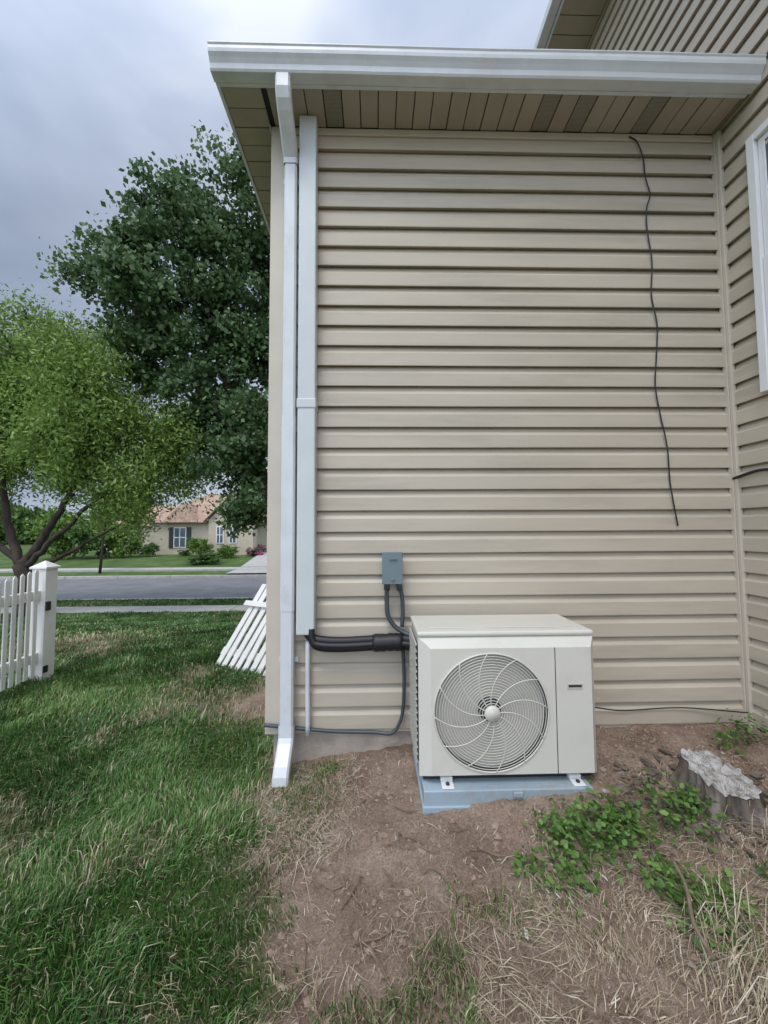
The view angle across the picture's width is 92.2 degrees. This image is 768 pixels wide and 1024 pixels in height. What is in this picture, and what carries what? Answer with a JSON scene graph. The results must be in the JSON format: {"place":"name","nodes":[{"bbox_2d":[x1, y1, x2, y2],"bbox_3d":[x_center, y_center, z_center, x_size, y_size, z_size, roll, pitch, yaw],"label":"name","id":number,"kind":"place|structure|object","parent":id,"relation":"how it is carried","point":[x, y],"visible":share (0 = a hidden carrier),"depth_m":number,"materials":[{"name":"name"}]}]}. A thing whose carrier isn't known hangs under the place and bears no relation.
{"place":"outdoors","nodes":[
{"label":"outdoors","id":0,"kind":"place"},
{"bbox_2d":[1,605,261,612],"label":"sidewalk","id":1,"kind":"structure","parent":0,"point":[126,609],"depth_m":10.07,"materials":[{"name":"concrete"}]},
{"bbox_2d":[0,578,266,598],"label":"road","id":2,"kind":"structure","parent":0,"point":[154,588],"depth_m":14.82,"materials":[{"name":"grey asphalt"}]},
{"bbox_2d":[0,567,266,572],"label":"sidewalk","id":3,"kind":"structure","parent":0,"point":[138,569],"depth_m":19.88,"materials":[{"name":"concrete"}]},
{"bbox_2d":[228,552,266,572],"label":"driveway","id":4,"kind":"structure","parent":0,"point":[259,560],"depth_m":21.54,"materials":[{"name":"concrete"}]},
{"bbox_2d":[0,0,548,519],"label":"sky","id":5,"kind":"structure","parent":0,"point":[88,87],"materials":[{"name":"grey"}]},
{"bbox_2d":[0,542,767,1023],"bbox_3d":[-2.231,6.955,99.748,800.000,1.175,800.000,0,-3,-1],"label":"ground","id":6,"kind":"structure","parent":0,"point":[434,884],"depth_m":1.37,"materials":[{"name":"soil"}]},
{"bbox_2d":[0,561,60,691],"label":"picket fence","id":7,"kind":"object","parent":6,"relation":"on","point":[39,597],"visible":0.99,"depth_m":3.31,"materials":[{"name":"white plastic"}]},
{"bbox_2d":[23,507,95,559],"bbox_3d":[-22.978,1.624,26.327,3.996,3.947,3.870,2,-4,-40],"label":"shrub","id":8,"kind":"object","parent":6,"relation":"on","point":[59,544],"visible":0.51,"depth_m":25.75,"materials":[{"name":"green plant"}]},
{"bbox_2d":[0,502,182,544],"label":"distant tree line","id":9,"kind":"object","parent":6,"relation":"on","point":[21,531],"visible":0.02,"depth_m":57.31,"materials":[{"name":"green plant"}]},
{"bbox_2d":[62,517,123,557],"bbox_3d":[-20.794,1.824,26.516,3.545,3.330,3.417,2,-4,-41],"label":"shrub","id":10,"kind":"object","parent":6,"relation":"on","point":[77,541],"visible":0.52,"depth_m":25.82,"materials":[{"name":"green plant"}]},
{"bbox_2d":[73,496,122,573],"bbox_3d":[-14.557,0.864,19.317,2.602,4.767,2.042,0,-3,-1],"label":"young tree","id":11,"kind":"object","parent":6,"relation":"on","point":[103,539],"visible":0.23,"depth_m":19.11,"materials":[{"name":"green plant"}]},
{"bbox_2d":[0,276,224,617],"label":"willow tree","id":12,"kind":"object","parent":6,"relation":"on","point":[69,420],"visible":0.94,"depth_m":8.87,"materials":[{"name":"green plant"}]},
{"bbox_2d":[97,523,144,557],"bbox_3d":[-19.053,2.139,27.000,2.959,2.685,3.144,0,-3,-1],"label":"shrub","id":13,"kind":"object","parent":6,"relation":"on","point":[131,548],"visible":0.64,"depth_m":26.50,"materials":[{"name":"green plant"}]},
{"bbox_2d":[0,574,266,579],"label":"kerb","id":14,"kind":"structure","parent":6,"relation":"on","point":[157,576],"depth_m":17.92,"materials":[{"name":"concrete"}]},
{"bbox_2d":[136,542,159,556],"bbox_3d":[-17.453,2.757,27.565,1.566,1.116,1.372,0,-3,-1],"label":"shrub","id":15,"kind":"object","parent":6,"relation":"on","point":[148,550],"visible":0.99,"depth_m":27.32,"materials":[{"name":"green plant"}]},
{"bbox_2d":[35,120,269,538],"bbox_3d":[-4.197,-3.561,9.617,8.714,12.465,4.712,0,-3,-12],"label":"cottonwood tree","id":16,"kind":"object","parent":6,"relation":"on","point":[193,220],"visible":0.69,"depth_m":8.99,"materials":[{"name":"green plant"}]},
{"bbox_2d":[57,597,253,599],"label":"kerb","id":17,"kind":"structure","parent":6,"relation":"on","point":[162,598],"depth_m":11.70,"materials":[{"name":"concrete"}]},
{"bbox_2d":[178,550,189,555],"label":"shrub","id":18,"kind":"object","parent":6,"relation":"on","point":[184,553],"visible":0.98,"depth_m":27.98,"materials":[{"name":"green plant"}]},
{"bbox_2d":[104,501,266,554],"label":"walls","id":19,"kind":"structure","parent":6,"relation":"on","point":[203,530],"depth_m":29.73,"materials":[{"name":"paint"}]},
{"bbox_2d":[117,494,266,525],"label":"roof","id":20,"kind":"structure","parent":19,"relation":"on","point":[199,515],"depth_m":30.42,"materials":[{"name":"brown tile"}]},
{"bbox_2d":[169,526,236,547],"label":"windows","id":21,"kind":"structure","parent":19,"relation":"attached to","point":[180,535],"depth_m":29.68,"materials":[{"name":"white glass"}]},
{"bbox_2d":[185,536,214,554],"bbox_3d":[-13.654,2.528,27.581,2.038,1.498,1.883,0,-3,-1],"label":"shrub","id":22,"kind":"object","parent":6,"relation":"on","point":[196,545],"visible":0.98,"depth_m":27.21,"materials":[{"name":"green plant"}]},
{"bbox_2d":[184,552,223,563],"bbox_3d":[-11.213,2.908,23.083,2.390,0.766,2.322,1,-3,-18],"label":"shrub","id":23,"kind":"object","parent":6,"relation":"on","point":[200,558],"visible":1,"depth_m":22.80,"materials":[{"name":"green plant"}]},
{"bbox_2d":[202,549,219,555],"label":"shrub","id":24,"kind":"object","parent":6,"relation":"on","point":[211,550],"visible":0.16,"depth_m":25.95,"materials":[{"name":"green plant"}]},
{"bbox_2d":[216,544,239,558],"bbox_3d":[-11.027,2.787,26.204,1.451,1.125,1.429,0,-3,-1],"label":"shrub","id":25,"kind":"object","parent":6,"relation":"on","point":[226,550],"visible":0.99,"depth_m":26.00,"materials":[{"name":"green plant"}]},
{"bbox_2d":[217,584,265,675],"bbox_3d":[-1.077,1.133,3.648,1.340,0.878,0.336,-2,-3,27],"label":"leaning picket panel","id":26,"kind":"object","parent":6,"relation":"on","point":[255,605],"visible":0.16,"depth_m":3.75,"materials":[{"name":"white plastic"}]},
{"bbox_2d":[246,547,258,555],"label":"shrub","id":27,"kind":"object","parent":6,"relation":"on","point":[252,551],"visible":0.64,"depth_m":27.47,"materials":[{"name":"green plant"}]},
{"bbox_2d":[245,547,265,555],"bbox_3d":[-9.596,2.965,27.652,1.556,0.632,1.584,0,-3,-1],"label":"flowering shrub","id":28,"kind":"object","parent":6,"relation":"on","point":[260,552],"visible":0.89,"depth_m":27.41,"materials":[{"name":"pink plant"}]},
{"bbox_2d":[257,544,266,551],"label":"flowering shrub","id":29,"kind":"object","parent":6,"relation":"on","point":[261,547],"visible":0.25,"depth_m":30.09,"materials":[{"name":"pink plant"}]},
{"bbox_2d":[273,731,412,763],"bbox_3d":[4.140,1.985,2.994,9.603,1.403,12.000,0,-3,-1],"label":"foundation","id":30,"kind":"object","parent":6,"relation":"on","point":[312,746],"depth_m":2.17,"materials":[{"name":"concrete"}]},
{"bbox_2d":[297,0,767,424],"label":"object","id":31,"kind":"object","parent":30,"relation":"on","point":[558,250],"depth_m":2.35,"materials":[{"name":"beige plastic"}]},
{"bbox_2d":[272,72,298,787],"bbox_3d":[-0.555,-0.502,2.081,0.110,3.895,0.279,0,-3,-1],"label":"downspout","id":32,"kind":"object","parent":31,"relation":"attached to","point":[288,658],"visible":0.98,"depth_m":2.13,"materials":[{"name":"white metal"}]},
{"bbox_2d":[222,87,743,225],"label":"soffit","id":33,"kind":"structure","parent":31,"relation":"attached to","point":[254,113],"depth_m":2.25,"materials":[{"name":"plastic"}]},
{"bbox_2d":[216,82,747,233],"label":"fascia","id":34,"kind":"structure","parent":33,"relation":"attached to","point":[469,90],"depth_m":2.14,"materials":[{"name":"white metal"}]},
{"bbox_2d":[207,41,766,93],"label":"gutter","id":35,"kind":"object","parent":34,"relation":"attached to","point":[447,67],"visible":1,"depth_m":2.06,"materials":[{"name":"white metal"}]},
{"bbox_2d":[265,127,753,733],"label":"corner trim","id":36,"kind":"structure","parent":31,"relation":"attached to","point":[275,445],"depth_m":2.26,"materials":[{"name":"beige plastic"}]},
{"bbox_2d":[294,136,743,729],"bbox_3d":[0.747,-0.583,2.276,2.839,3.686,0.034,0,-3,-1],"label":"front siding","id":37,"kind":"object","parent":31,"relation":"attached to","point":[538,482],"visible":0.79,"depth_m":2.27,"materials":[{"name":"plastic"}]},
{"bbox_2d":[296,116,317,634],"bbox_3d":[-0.456,-0.858,2.206,0.114,3.120,0.084,0,-3,-1],"label":"line set cover","id":38,"kind":"object","parent":37,"relation":"attached to","point":[307,405],"visible":0.99,"depth_m":2.17,"materials":[{"name":"plastic"}]},
{"bbox_2d":[263,584,408,735],"bbox_3d":[-0.241,0.832,2.131,0.889,0.903,0.079,0,-3,2],"label":"electrical whip conduit","id":39,"kind":"object","parent":37,"relation":"attached to","point":[399,587],"visible":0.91,"depth_m":2.12,"materials":[{"name":"grey plastic"}]},
{"bbox_2d":[382,552,402,583],"bbox_3d":[0.047,0.321,2.138,0.118,0.182,0.100,0,-3,-1],"label":"electrical disconnect box","id":40,"kind":"object","parent":37,"relation":"attached to","point":[392,567],"visible":1,"depth_m":2.10,"materials":[{"name":"grey paint"}]},
{"bbox_2d":[629,136,678,525],"bbox_3d":[1.676,-1.162,2.300,0.205,2.495,0.012,0,-3,-1],"label":"loose cable","id":41,"kind":"object","parent":37,"relation":"attached to","point":[635,140],"visible":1,"depth_m":2.29,"materials":[{"name":"black rubber"}]},
{"bbox_2d":[595,707,747,712],"bbox_3d":[1.581,1.158,2.160,1.091,0.041,0.050,0,-3,-2],"label":"loose cable","id":42,"kind":"object","parent":37,"relation":"attached to","point":[671,708],"visible":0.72,"depth_m":2.17,"materials":[{"name":"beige rubber"}]},
{"bbox_2d":[295,722,742,732],"bbox_3d":[0.776,1.267,2.178,2.726,0.019,0.011,0,-3,-1],"label":"starter strip","id":43,"kind":"object","parent":31,"relation":"attached to","point":[409,729],"visible":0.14,"depth_m":2.18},
{"bbox_2d":[547,0,606,49],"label":"soffit","id":44,"kind":"structure","parent":31,"relation":"attached to","point":[576,23],"depth_m":3.64,"materials":[{"name":"plastic"}]},
{"bbox_2d":[533,0,564,48],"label":"fascia","id":45,"kind":"structure","parent":44,"relation":"attached to","point":[549,21],"depth_m":3.66,"materials":[{"name":"white metal"}]},
{"bbox_2d":[586,0,767,729],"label":"tall wall siding","id":46,"kind":"object","parent":31,"relation":"attached to","point":[752,439],"depth_m":2.22,"materials":[{"name":"plastic"}]},
{"bbox_2d":[732,468,767,479],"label":"loose cable","id":47,"kind":"object","parent":46,"relation":"attached to","point":[749,473],"visible":1,"depth_m":2.15,"materials":[{"name":"black rubber"}]},
{"bbox_2d":[745,118,767,392],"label":"window","id":48,"kind":"structure","parent":46,"relation":"attached to","point":[757,159],"depth_m":2.09,"materials":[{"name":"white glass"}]},
{"bbox_2d":[0,598,767,1023],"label":"lawn grass","id":49,"kind":"structure","parent":6,"relation":"on","point":[132,626],"depth_m":1.71,"materials":[{"name":"green plant"}]},
{"bbox_2d":[0,701,767,1023],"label":"dry straw","id":50,"kind":"object","parent":6,"relation":"on","point":[733,957],"visible":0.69,"depth_m":1.20,"materials":[{"name":"beige plant"}]},
{"bbox_2d":[196,704,607,939],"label":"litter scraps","id":51,"kind":"object","parent":6,"relation":"on","point":[548,892],"visible":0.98,"depth_m":1.28,"materials":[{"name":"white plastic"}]},
{"bbox_2d":[413,747,592,814],"bbox_3d":[0.562,1.342,1.889,0.787,0.151,0.472,0,-3,-1],"label":"equipment pad","id":52,"kind":"object","parent":6,"relation":"on","point":[465,793],"visible":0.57,"depth_m":1.68,"materials":[{"name":"plastic"}]},
{"bbox_2d":[409,614,596,788],"bbox_3d":[0.602,0.919,1.912,0.908,0.694,0.432,0,-3,-1],"label":"heat pump unit","id":53,"kind":"object","parent":52,"relation":"on","point":[492,696],"visible":1,"depth_m":1.74,"materials":[{"name":"metal"}]},
{"bbox_2d":[304,629,410,651],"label":"insulated refrigerant pipes","id":54,"kind":"object","parent":53,"relation":"attached to","point":[387,642],"visible":0.88,"depth_m":2.08,"materials":[{"name":"black rubber"}]},
{"bbox_2d":[305,640,309,736],"bbox_3d":[-0.437,1.010,2.121,0.030,0.530,0.028,0,-3,-1],"label":"condensate drain pipe","id":55,"kind":"object","parent":54,"relation":"attached to","point":[307,689],"visible":0.98,"depth_m":2.11,"materials":[{"name":"white plastic"}]},
{"bbox_2d":[244,735,767,1023],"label":"fallen twigs","id":56,"kind":"object","parent":6,"relation":"on","point":[692,918],"visible":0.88,"depth_m":1.29,"materials":[{"name":"brown wood"}]},
{"bbox_2d":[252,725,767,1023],"bbox_3d":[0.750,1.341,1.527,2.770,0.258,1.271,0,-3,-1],"label":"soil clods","id":57,"kind":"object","parent":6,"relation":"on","point":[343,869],"visible":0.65,"depth_m":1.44,"materials":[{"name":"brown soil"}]},
{"bbox_2d":[316,708,767,974],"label":"weed patch","id":58,"kind":"object","parent":6,"relation":"on","point":[607,817],"visible":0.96,"depth_m":1.43,"materials":[{"name":"green plant"}]},
{"bbox_2d":[613,747,767,858],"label":"tree stump","id":59,"kind":"object","parent":6,"relation":"on","point":[724,777],"visible":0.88,"depth_m":1.62,"materials":[{"name":"grey wood"}]}
]}

